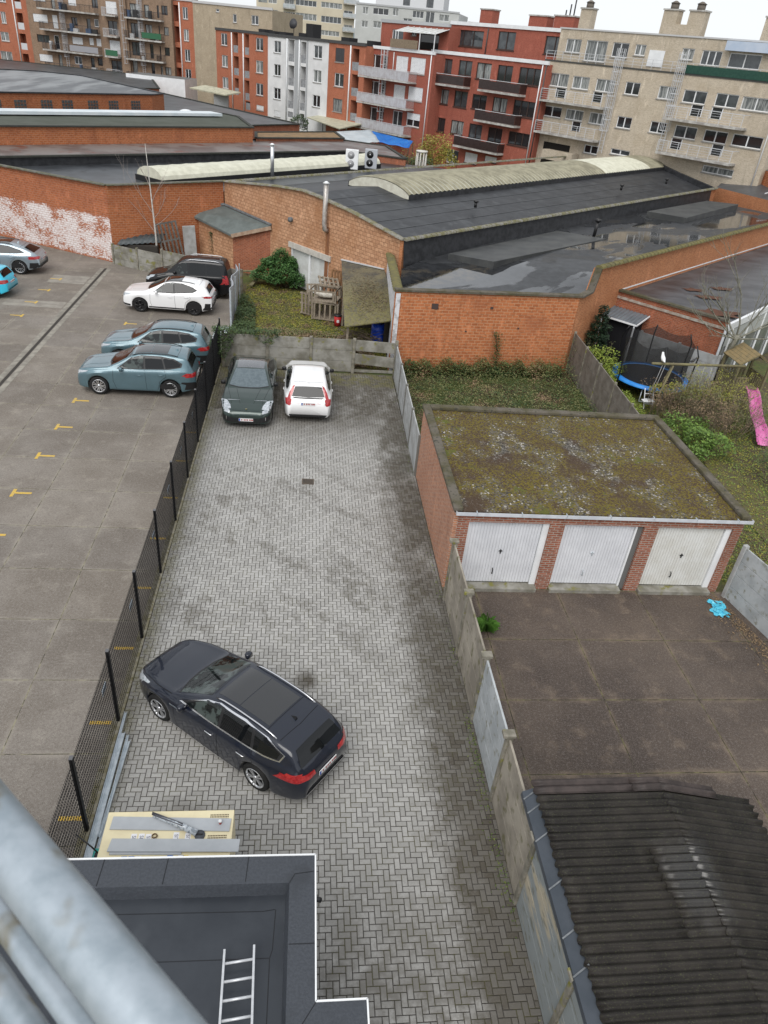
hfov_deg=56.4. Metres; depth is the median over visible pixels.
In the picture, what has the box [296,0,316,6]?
window
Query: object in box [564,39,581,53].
window
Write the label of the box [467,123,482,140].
window
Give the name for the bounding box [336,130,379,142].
tarpaulin
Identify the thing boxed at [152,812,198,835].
wrapped bundle
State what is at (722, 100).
window
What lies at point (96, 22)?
window
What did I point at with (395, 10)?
window
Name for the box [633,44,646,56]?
window
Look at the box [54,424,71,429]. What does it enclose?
bay marking
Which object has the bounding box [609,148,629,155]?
window
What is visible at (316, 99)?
window
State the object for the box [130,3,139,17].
window
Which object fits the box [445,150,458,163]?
window
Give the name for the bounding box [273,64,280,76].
window
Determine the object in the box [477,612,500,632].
grass tuft
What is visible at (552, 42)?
window
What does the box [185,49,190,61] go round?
window
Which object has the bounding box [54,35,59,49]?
window
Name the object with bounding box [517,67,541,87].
window
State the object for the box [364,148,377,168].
air conditioner
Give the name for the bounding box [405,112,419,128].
window
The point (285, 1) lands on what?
window
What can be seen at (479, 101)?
window
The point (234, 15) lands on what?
window
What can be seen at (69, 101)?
glass block window
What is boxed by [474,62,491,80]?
window
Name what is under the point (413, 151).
bare tree
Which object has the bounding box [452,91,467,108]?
window
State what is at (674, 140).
balcony door
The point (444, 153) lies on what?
yellow green tree
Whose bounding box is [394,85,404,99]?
window
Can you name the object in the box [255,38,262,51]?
window
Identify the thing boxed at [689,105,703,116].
balcony door
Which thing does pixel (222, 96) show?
pergola roof
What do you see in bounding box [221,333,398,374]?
concrete fence
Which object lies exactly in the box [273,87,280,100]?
window
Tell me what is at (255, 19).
window
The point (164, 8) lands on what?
window
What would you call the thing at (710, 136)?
window
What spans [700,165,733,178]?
window
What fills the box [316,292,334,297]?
sack
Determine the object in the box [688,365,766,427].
shrub
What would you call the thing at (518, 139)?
window
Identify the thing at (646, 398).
trampoline ladder
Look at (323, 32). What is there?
window
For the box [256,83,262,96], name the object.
window
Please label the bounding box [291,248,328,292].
double door
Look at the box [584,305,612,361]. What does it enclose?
conifer
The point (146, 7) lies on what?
window
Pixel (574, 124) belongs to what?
balcony door
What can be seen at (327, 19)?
window
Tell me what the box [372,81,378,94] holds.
window
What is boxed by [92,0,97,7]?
window
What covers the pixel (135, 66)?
window
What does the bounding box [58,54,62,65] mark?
window
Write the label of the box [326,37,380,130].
row house block
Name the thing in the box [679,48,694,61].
window
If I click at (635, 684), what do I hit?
garage court floor
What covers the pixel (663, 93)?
window
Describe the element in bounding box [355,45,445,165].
apartment block
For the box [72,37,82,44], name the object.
window
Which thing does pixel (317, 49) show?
window
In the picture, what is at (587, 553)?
garage door
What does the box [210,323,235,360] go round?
ivy clump
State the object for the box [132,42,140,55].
window
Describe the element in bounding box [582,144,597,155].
window
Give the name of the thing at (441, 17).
window
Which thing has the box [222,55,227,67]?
window
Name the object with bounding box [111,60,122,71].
window
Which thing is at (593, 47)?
window
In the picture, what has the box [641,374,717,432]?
shrub
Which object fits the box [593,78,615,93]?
window
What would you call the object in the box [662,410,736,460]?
green bush
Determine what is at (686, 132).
window
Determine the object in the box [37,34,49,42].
window
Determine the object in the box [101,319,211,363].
parked car
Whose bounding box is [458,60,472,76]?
window
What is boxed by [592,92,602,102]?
balcony door
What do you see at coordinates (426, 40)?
glass door
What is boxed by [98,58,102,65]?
window
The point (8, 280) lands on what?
parked car
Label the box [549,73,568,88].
window
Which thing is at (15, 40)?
apartment block
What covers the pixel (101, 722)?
bay marking
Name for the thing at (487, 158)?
window
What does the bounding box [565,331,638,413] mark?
concrete fence
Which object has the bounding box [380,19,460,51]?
penthouse storey
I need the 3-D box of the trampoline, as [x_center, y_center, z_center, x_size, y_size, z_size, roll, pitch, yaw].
[12.361,-6.798,32.798,3.552,2.663,3.530,2,33,-7]
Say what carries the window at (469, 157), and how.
in the apartment block at (492, 108)
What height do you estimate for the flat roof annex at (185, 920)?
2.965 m
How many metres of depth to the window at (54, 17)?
119.69 m
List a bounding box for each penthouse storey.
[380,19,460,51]
[450,0,579,60]
[556,0,767,72]
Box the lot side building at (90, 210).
[0,143,442,261]
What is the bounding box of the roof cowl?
[415,150,427,165]
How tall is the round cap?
0.050 m
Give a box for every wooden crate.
[309,284,341,303]
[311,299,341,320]
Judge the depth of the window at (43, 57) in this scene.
122.88 m
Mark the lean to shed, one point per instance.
(365, 301)
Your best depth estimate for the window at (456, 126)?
84.99 m
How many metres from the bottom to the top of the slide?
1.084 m
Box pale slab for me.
[1,275,89,307]
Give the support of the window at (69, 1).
in the apartment block at (129, 36)
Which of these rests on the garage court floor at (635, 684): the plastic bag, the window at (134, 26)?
the plastic bag
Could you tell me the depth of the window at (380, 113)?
90.72 m
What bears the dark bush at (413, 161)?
on the ground at (760, 365)
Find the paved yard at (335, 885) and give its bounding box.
[95,367,543,1023]
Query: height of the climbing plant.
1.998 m
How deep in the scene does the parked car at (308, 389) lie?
27.26 m
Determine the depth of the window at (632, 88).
69.57 m
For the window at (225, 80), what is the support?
in the row house block at (242, 61)
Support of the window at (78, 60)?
in the apartment block at (129, 36)
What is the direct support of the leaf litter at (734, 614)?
on the garage court floor at (635, 684)
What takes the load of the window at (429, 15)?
in the apartment tower at (368, 22)
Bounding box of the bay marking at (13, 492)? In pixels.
[10,489,31,496]
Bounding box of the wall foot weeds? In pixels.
[387,377,539,1020]
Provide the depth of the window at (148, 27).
118.31 m
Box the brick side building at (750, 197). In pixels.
[713,170,767,212]
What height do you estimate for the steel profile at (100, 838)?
0.046 m
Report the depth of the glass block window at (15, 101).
58.82 m
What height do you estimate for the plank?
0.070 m
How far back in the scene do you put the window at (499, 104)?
79.92 m
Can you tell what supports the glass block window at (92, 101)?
in the workshop at (32, 89)
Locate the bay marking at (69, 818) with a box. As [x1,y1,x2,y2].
[58,816,81,820]
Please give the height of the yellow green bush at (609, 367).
1.774 m
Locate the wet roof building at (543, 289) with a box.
[386,190,767,372]
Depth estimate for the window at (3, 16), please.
120.88 m
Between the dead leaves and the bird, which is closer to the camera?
the bird
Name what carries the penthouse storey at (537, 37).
on the apartment block at (492, 108)
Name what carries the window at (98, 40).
in the apartment block at (129, 36)
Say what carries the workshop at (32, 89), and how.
on the ground at (760, 365)
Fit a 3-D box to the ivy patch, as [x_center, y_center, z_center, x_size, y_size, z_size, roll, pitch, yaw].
[-6.895,-9.616,36.048,1.389,0.471,9.363,2,33,-7]
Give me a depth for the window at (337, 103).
93.90 m
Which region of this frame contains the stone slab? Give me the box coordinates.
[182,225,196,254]
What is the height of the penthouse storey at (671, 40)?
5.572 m
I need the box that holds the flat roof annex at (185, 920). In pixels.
[0,853,369,1023]
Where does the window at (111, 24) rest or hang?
in the apartment block at (129, 36)
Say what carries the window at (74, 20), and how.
in the apartment block at (129, 36)
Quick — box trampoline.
[612,325,698,405]
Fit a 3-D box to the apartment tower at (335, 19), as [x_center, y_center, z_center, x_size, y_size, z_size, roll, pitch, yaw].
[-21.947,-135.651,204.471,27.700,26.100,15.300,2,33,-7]
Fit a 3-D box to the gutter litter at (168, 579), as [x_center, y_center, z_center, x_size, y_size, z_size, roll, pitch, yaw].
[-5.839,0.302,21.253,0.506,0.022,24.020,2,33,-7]
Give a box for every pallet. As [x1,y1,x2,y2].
[97,810,235,857]
[155,220,183,254]
[300,291,311,314]
[306,283,326,312]
[318,275,338,288]
[329,269,342,303]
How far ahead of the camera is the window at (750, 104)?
62.37 m
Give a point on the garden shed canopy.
(621, 320)
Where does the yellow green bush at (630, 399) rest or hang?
on the garden lawn at (712, 462)
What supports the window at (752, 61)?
in the penthouse storey at (671, 40)
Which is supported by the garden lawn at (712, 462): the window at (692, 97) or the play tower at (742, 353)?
the play tower at (742, 353)
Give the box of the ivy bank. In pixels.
[403,356,563,377]
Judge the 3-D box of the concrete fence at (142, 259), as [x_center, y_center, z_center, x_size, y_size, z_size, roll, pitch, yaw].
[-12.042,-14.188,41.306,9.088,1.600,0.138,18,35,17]
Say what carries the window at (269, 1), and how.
in the apartment tower at (335, 19)
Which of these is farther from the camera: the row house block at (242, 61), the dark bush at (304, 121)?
the row house block at (242, 61)
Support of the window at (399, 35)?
in the penthouse storey at (424, 36)
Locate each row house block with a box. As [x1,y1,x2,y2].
[215,27,278,115]
[267,23,328,130]
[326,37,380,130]
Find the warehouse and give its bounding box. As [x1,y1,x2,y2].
[223,155,717,306]
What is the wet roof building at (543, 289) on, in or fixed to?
on the ground at (760, 365)
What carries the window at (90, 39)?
in the apartment block at (129, 36)
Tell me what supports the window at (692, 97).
in the apartment block at (707, 125)
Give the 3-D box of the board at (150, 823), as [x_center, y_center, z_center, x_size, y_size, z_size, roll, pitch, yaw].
[-3.529,5.181,11.888,1.937,0.018,0.230,3,33,-5]
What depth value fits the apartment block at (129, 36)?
119.44 m
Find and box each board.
[107,838,239,851]
[109,852,181,854]
[110,816,230,831]
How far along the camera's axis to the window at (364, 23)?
166.49 m
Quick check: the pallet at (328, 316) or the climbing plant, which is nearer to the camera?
the climbing plant
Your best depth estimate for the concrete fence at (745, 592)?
19.59 m
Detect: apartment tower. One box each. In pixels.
[256,0,358,40]
[354,0,467,42]
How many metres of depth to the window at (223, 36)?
106.66 m
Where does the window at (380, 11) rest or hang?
in the apartment tower at (368, 22)
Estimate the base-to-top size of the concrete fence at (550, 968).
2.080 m
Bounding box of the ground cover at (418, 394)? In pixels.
[403,351,596,433]
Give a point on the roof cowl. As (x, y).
(419, 152)
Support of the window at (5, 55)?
in the apartment block at (15, 40)
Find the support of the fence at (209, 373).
on the kerb
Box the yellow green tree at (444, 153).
[412,132,458,168]
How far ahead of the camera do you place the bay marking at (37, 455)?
23.71 m
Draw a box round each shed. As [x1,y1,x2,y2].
[126,72,197,99]
[341,259,390,355]
[521,777,767,1023]
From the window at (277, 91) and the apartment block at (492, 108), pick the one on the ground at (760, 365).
the apartment block at (492, 108)
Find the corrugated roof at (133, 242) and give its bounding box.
[117,233,164,262]
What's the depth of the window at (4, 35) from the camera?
122.34 m
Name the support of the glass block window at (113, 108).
in the workshop at (32, 89)
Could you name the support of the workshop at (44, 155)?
on the ground at (760, 365)
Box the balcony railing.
[0,779,207,1023]
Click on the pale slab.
(69, 279)
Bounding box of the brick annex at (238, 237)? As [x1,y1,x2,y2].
[194,203,271,275]
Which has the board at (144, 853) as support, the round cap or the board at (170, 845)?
the board at (170, 845)
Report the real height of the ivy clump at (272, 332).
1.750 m
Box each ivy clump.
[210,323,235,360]
[232,328,258,335]
[253,327,281,345]
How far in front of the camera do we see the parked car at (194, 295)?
36.05 m
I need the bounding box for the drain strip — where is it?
[0,268,110,393]
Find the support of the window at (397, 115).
in the apartment block at (403, 99)
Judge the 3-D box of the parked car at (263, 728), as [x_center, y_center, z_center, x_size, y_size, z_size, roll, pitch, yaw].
[-3.021,3.941,14.757,4.767,1.483,2.083,24,37,26]
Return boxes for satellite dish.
[289,18,296,32]
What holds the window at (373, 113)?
in the apartment block at (403, 99)
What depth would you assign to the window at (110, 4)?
117.40 m
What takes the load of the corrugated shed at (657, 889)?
on the ground at (760, 365)
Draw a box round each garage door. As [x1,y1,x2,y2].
[462,522,541,581]
[550,525,634,583]
[639,527,723,584]
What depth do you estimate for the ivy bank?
33.13 m
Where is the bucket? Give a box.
[334,313,341,325]
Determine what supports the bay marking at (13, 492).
on the parking lot floor at (75, 525)
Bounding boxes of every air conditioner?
[345,149,358,170]
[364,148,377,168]
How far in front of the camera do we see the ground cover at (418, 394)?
31.71 m
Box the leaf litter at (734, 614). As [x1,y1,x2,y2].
[697,595,767,672]
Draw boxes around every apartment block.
[0,0,34,62]
[26,0,176,75]
[192,0,302,103]
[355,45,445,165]
[431,49,552,168]
[533,48,767,186]
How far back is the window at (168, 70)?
121.16 m
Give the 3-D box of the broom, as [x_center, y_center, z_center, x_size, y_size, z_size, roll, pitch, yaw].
[-4.925,5.872,11.990,0.479,0.910,0.493,2,33,-7]
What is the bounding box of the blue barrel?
[370,323,383,341]
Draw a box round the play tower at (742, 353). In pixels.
[710,342,767,406]
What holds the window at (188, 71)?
in the apartment bay
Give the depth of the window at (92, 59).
122.23 m
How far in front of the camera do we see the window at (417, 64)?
84.15 m
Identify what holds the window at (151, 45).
in the apartment block at (129, 36)
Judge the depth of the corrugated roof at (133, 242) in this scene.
43.01 m
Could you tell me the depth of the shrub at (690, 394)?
30.24 m
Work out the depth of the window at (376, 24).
166.05 m
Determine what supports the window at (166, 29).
in the apartment block at (129, 36)
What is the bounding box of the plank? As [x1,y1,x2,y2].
[249,278,258,285]
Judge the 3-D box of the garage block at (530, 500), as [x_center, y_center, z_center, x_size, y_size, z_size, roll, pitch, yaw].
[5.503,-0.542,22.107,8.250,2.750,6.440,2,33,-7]
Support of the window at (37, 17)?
in the apartment block at (129, 36)
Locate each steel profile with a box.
[84,711,126,857]
[86,732,124,857]
[96,735,128,847]
[98,740,130,836]
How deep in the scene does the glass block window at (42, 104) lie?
60.59 m
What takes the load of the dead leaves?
on the moss lawn at (290, 308)
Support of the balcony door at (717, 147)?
in the apartment block at (707, 125)
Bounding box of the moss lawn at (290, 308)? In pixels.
[236,283,386,368]
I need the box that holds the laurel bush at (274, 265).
[250,247,305,288]
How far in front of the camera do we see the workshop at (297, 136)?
67.36 m
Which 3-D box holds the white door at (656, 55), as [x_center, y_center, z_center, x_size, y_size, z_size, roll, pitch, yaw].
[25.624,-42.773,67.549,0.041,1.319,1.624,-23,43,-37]
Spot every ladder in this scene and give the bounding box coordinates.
[218,944,254,1023]
[643,388,653,408]
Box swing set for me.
[641,362,745,414]
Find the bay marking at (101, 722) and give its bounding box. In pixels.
[90,721,110,723]
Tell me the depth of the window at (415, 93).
85.68 m
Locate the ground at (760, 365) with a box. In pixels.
[220,273,767,591]
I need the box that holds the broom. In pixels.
[75,834,98,857]
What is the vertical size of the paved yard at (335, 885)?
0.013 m
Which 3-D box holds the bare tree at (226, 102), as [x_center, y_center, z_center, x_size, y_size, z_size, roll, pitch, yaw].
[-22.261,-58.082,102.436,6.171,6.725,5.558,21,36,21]
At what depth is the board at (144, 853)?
11.42 m
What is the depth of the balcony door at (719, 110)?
64.69 m
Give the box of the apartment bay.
[173,0,195,77]
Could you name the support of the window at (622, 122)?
in the apartment block at (707, 125)
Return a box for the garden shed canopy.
[592,305,649,364]
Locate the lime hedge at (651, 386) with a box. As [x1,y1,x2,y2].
[650,381,723,410]
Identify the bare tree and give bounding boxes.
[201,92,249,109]
[391,135,435,164]
[687,218,767,380]
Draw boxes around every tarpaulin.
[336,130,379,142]
[372,131,413,161]
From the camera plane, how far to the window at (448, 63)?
83.27 m
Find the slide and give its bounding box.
[746,386,767,445]
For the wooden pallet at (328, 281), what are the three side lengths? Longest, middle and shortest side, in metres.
1.100 x 0.900 x 0.105 m
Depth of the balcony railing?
0.48 m
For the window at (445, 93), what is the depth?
84.91 m
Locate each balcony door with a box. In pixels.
[555,88,566,98]
[571,121,580,131]
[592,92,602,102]
[669,138,682,149]
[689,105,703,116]
[709,107,723,119]
[709,144,723,156]
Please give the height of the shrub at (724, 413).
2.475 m
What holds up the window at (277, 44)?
in the row house block at (297, 74)
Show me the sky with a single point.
(735, 19)
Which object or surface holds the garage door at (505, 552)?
in the garage block at (530, 500)
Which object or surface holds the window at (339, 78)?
in the row house block at (347, 58)
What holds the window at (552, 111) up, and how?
in the apartment block at (707, 125)
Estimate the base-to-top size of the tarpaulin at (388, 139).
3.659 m
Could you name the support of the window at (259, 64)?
in the row house block at (242, 61)
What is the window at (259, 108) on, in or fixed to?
in the row house block at (242, 61)
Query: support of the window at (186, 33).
in the apartment bay
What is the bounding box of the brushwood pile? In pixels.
[335,327,381,354]
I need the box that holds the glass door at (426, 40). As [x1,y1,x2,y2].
[419,33,439,49]
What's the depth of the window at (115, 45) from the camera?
120.30 m
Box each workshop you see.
[0,59,159,91]
[0,69,164,110]
[0,108,253,144]
[0,139,406,205]
[164,93,300,138]
[254,131,344,140]
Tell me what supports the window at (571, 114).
in the apartment block at (707, 125)
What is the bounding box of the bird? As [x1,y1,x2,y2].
[661,352,665,362]
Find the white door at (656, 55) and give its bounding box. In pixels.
[646,50,664,67]
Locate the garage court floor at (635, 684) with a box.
[442,587,767,833]
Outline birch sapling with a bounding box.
[121,146,178,245]
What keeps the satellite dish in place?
on the row house block at (297, 74)
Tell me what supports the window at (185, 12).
in the apartment bay
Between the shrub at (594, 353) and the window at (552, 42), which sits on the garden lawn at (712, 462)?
the shrub at (594, 353)
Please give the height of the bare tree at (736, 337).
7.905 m
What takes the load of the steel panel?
on the ground at (760, 365)
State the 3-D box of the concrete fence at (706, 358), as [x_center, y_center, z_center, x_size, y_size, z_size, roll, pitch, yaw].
[13.232,-7.610,34.993,6.000,2.000,0.138,31,40,33]
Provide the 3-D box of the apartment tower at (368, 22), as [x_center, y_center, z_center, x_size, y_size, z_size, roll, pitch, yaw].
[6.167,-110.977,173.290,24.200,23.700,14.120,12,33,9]
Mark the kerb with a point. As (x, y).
(119, 722)
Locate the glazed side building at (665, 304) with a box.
[615,244,767,379]
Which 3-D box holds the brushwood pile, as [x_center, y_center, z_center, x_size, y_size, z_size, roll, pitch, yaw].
[-1.229,-7.995,33.547,2.394,1.266,0.811,2,33,-7]
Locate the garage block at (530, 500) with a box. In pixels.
[416,404,754,595]
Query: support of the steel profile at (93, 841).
on the paved yard at (335, 885)
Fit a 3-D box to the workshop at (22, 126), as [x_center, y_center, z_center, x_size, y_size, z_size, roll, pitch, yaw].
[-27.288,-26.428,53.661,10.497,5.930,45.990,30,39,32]
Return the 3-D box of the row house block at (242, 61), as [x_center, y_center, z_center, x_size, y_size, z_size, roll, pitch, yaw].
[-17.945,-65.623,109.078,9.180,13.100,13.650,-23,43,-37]
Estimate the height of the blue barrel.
0.930 m
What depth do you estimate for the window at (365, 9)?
165.12 m
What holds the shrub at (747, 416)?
on the garden lawn at (712, 462)
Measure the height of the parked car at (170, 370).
1.722 m
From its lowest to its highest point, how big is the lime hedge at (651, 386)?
1.262 m
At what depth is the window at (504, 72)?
78.28 m
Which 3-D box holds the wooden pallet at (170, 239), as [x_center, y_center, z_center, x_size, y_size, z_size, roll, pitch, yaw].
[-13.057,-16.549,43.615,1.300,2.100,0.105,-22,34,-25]
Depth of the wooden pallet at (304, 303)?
38.17 m
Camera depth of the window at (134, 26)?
118.62 m
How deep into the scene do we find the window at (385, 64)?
87.66 m
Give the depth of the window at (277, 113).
102.95 m
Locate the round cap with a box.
[194,830,204,838]
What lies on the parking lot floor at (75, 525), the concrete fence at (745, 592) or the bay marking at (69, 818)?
the bay marking at (69, 818)
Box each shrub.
[561,339,615,366]
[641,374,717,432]
[662,362,749,421]
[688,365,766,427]
[692,378,767,444]
[710,390,767,439]
[751,422,767,481]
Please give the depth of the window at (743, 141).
63.69 m
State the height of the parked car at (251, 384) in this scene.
1.411 m
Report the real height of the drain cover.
0.016 m
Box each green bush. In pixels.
[589,345,621,383]
[622,390,644,413]
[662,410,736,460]
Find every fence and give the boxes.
[47,318,221,857]
[111,243,242,294]
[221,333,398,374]
[393,344,420,475]
[443,538,583,1023]
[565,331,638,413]
[686,349,721,388]
[721,544,767,638]
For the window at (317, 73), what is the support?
in the row house block at (297, 74)
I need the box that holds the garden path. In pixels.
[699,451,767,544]
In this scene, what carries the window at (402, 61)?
in the apartment block at (403, 99)
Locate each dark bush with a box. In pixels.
[290,114,308,130]
[403,153,433,165]
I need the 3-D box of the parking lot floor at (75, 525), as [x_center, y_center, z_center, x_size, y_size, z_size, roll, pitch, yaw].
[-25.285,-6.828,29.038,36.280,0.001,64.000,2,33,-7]
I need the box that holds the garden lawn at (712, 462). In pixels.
[612,366,767,581]
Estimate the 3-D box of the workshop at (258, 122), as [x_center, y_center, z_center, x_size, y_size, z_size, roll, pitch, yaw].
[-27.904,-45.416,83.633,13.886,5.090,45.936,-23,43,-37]
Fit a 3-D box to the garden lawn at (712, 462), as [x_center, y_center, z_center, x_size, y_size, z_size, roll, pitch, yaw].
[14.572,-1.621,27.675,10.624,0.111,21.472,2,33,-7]
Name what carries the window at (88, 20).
in the apartment block at (129, 36)
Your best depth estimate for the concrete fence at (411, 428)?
27.25 m
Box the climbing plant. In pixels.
[489,332,504,369]
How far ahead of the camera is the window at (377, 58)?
88.49 m
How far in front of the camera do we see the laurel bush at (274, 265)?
41.49 m
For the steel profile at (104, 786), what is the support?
on the paved yard at (335, 885)
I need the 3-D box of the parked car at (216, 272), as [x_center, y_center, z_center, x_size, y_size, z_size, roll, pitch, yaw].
[-10.619,-12.968,39.127,4.474,1.978,2.042,3,33,-5]
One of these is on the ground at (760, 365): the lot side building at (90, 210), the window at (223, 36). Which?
the lot side building at (90, 210)
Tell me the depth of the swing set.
30.88 m
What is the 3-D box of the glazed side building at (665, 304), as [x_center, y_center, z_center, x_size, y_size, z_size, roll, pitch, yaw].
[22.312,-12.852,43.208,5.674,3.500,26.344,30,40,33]
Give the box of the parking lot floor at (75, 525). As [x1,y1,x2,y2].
[0,236,238,857]
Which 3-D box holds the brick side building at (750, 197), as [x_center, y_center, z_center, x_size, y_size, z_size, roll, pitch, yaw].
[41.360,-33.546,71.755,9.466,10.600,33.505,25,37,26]
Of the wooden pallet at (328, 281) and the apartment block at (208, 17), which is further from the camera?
the apartment block at (208, 17)
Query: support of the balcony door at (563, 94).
in the apartment block at (707, 125)
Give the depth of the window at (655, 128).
69.00 m
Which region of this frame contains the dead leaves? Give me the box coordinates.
[261,327,378,367]
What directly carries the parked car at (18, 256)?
on the parking lot floor at (75, 525)
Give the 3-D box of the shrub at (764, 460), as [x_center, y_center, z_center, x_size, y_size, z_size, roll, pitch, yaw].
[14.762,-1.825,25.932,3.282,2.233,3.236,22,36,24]
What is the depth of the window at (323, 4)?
195.84 m
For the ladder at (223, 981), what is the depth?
8.45 m
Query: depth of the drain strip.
32.83 m
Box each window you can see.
[0,11,6,23]
[0,31,9,41]
[0,51,12,59]
[14,100,26,107]
[33,13,47,22]
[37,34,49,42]
[39,54,52,62]
[41,100,52,108]
[52,15,58,28]
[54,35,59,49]
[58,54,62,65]
[62,100,72,108]
[68,0,75,5]
[71,17,77,25]
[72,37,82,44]
[74,56,81,64]
[86,18,90,28]
[88,100,98,109]
[89,38,93,45]
[91,58,94,66]
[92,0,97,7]
[94,19,98,26]
[96,39,101,46]
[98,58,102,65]
[105,1,116,14]
[108,20,117,34]
[109,40,120,54]
[109,101,118,109]
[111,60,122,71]
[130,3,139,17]
[131,23,138,37]
[131,101,140,108]
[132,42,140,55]
[133,60,137,72]
[144,5,148,17]
[145,24,151,32]
[150,44,153,58]
[151,63,154,73]
[161,5,167,14]
[164,27,168,35]
[165,47,169,55]
[165,67,171,75]
[183,7,187,19]
[184,29,188,41]
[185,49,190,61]
[186,69,190,77]
[221,33,226,45]
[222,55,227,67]
[223,77,228,89]
[232,14,236,22]
[251,15,258,25]
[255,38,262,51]
[255,60,262,73]
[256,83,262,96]
[257,105,263,111]
[268,0,276,3]
[273,41,280,53]
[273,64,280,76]
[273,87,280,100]
[274,110,279,117]
[284,0,293,8]
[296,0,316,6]
[296,12,316,20]
[312,70,320,83]
[312,95,319,107]
[313,45,321,59]
[321,2,341,8]
[321,16,340,23]
[321,30,338,36]
[332,98,341,112]
[333,73,343,87]
[334,48,344,62]
[362,20,367,26]
[363,7,367,13]
[370,107,376,120]
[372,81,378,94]
[373,8,388,14]
[373,21,380,27]
[373,54,380,68]
[377,109,383,120]
[384,56,387,68]
[392,29,403,38]
[392,110,402,125]
[393,8,398,15]
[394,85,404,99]
[396,56,407,71]
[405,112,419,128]
[407,86,422,102]
[409,57,425,75]
[412,10,423,17]
[425,11,434,22]
[436,117,444,132]
[439,14,449,21]
[440,89,448,105]
[443,58,452,73]
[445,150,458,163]
[449,120,463,135]
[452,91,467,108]
[458,30,483,48]
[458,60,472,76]
[463,152,477,164]
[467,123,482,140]
[470,94,486,110]
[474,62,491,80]
[485,156,496,163]
[487,127,502,144]
[492,97,507,113]
[496,31,516,51]
[496,65,512,83]
[506,131,529,148]
[511,100,534,119]
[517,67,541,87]
[542,36,559,55]
[543,105,561,118]
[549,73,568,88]
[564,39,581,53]
[564,109,583,122]
[570,76,589,90]
[582,40,608,63]
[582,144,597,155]
[587,112,606,126]
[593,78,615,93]
[609,42,629,58]
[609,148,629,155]
[614,116,631,129]
[622,82,640,96]
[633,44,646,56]
[647,121,666,134]
[655,85,676,101]
[671,125,697,140]
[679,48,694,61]
[680,89,707,105]
[698,50,722,67]
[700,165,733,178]
[701,129,727,145]
[712,93,739,109]
[725,53,762,70]
[729,133,763,150]
[738,96,767,113]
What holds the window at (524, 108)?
in the apartment block at (492, 108)
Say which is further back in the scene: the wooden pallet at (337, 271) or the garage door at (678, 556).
the wooden pallet at (337, 271)
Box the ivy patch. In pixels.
[231,293,255,333]
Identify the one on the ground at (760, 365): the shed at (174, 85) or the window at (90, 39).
the shed at (174, 85)
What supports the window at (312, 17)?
in the apartment tower at (335, 19)
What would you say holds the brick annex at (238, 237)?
on the ground at (760, 365)
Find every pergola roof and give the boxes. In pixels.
[189,85,240,106]
[307,115,360,130]
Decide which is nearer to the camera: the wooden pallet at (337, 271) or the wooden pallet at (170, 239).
the wooden pallet at (337, 271)
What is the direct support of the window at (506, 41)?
in the penthouse storey at (537, 37)
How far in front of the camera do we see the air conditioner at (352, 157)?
56.39 m
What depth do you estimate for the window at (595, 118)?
73.13 m
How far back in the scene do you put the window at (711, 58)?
64.26 m
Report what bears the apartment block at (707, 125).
on the ground at (760, 365)
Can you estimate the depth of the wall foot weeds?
14.10 m
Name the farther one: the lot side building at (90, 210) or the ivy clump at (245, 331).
the lot side building at (90, 210)
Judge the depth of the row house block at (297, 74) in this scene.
97.51 m
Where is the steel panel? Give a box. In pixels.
[229,263,239,325]
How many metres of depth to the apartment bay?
118.73 m
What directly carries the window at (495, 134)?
in the apartment block at (492, 108)
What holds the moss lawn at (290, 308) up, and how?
on the ground at (760, 365)
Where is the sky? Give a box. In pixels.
[198,0,767,39]
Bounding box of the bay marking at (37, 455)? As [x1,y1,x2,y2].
[34,452,54,458]
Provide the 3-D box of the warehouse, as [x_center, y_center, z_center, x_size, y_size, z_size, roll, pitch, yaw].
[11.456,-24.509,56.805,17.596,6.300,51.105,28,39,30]
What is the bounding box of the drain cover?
[302,479,313,484]
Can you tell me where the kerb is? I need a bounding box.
[73,366,220,857]
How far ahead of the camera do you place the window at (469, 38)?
82.20 m
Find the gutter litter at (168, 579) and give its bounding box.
[95,370,224,846]
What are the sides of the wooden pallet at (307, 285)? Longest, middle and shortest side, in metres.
1.500 x 1.100 x 0.105 m
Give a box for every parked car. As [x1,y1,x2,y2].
[0,237,47,273]
[0,264,17,293]
[78,342,200,397]
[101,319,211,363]
[123,275,215,315]
[139,640,346,799]
[146,254,231,297]
[221,355,277,423]
[282,360,333,417]
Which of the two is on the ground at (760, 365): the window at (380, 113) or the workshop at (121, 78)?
the workshop at (121, 78)
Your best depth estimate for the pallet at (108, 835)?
11.77 m
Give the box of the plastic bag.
[707,599,730,617]
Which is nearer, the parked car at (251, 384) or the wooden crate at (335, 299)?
the parked car at (251, 384)
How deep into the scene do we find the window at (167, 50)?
119.69 m
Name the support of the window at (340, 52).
in the row house block at (347, 58)

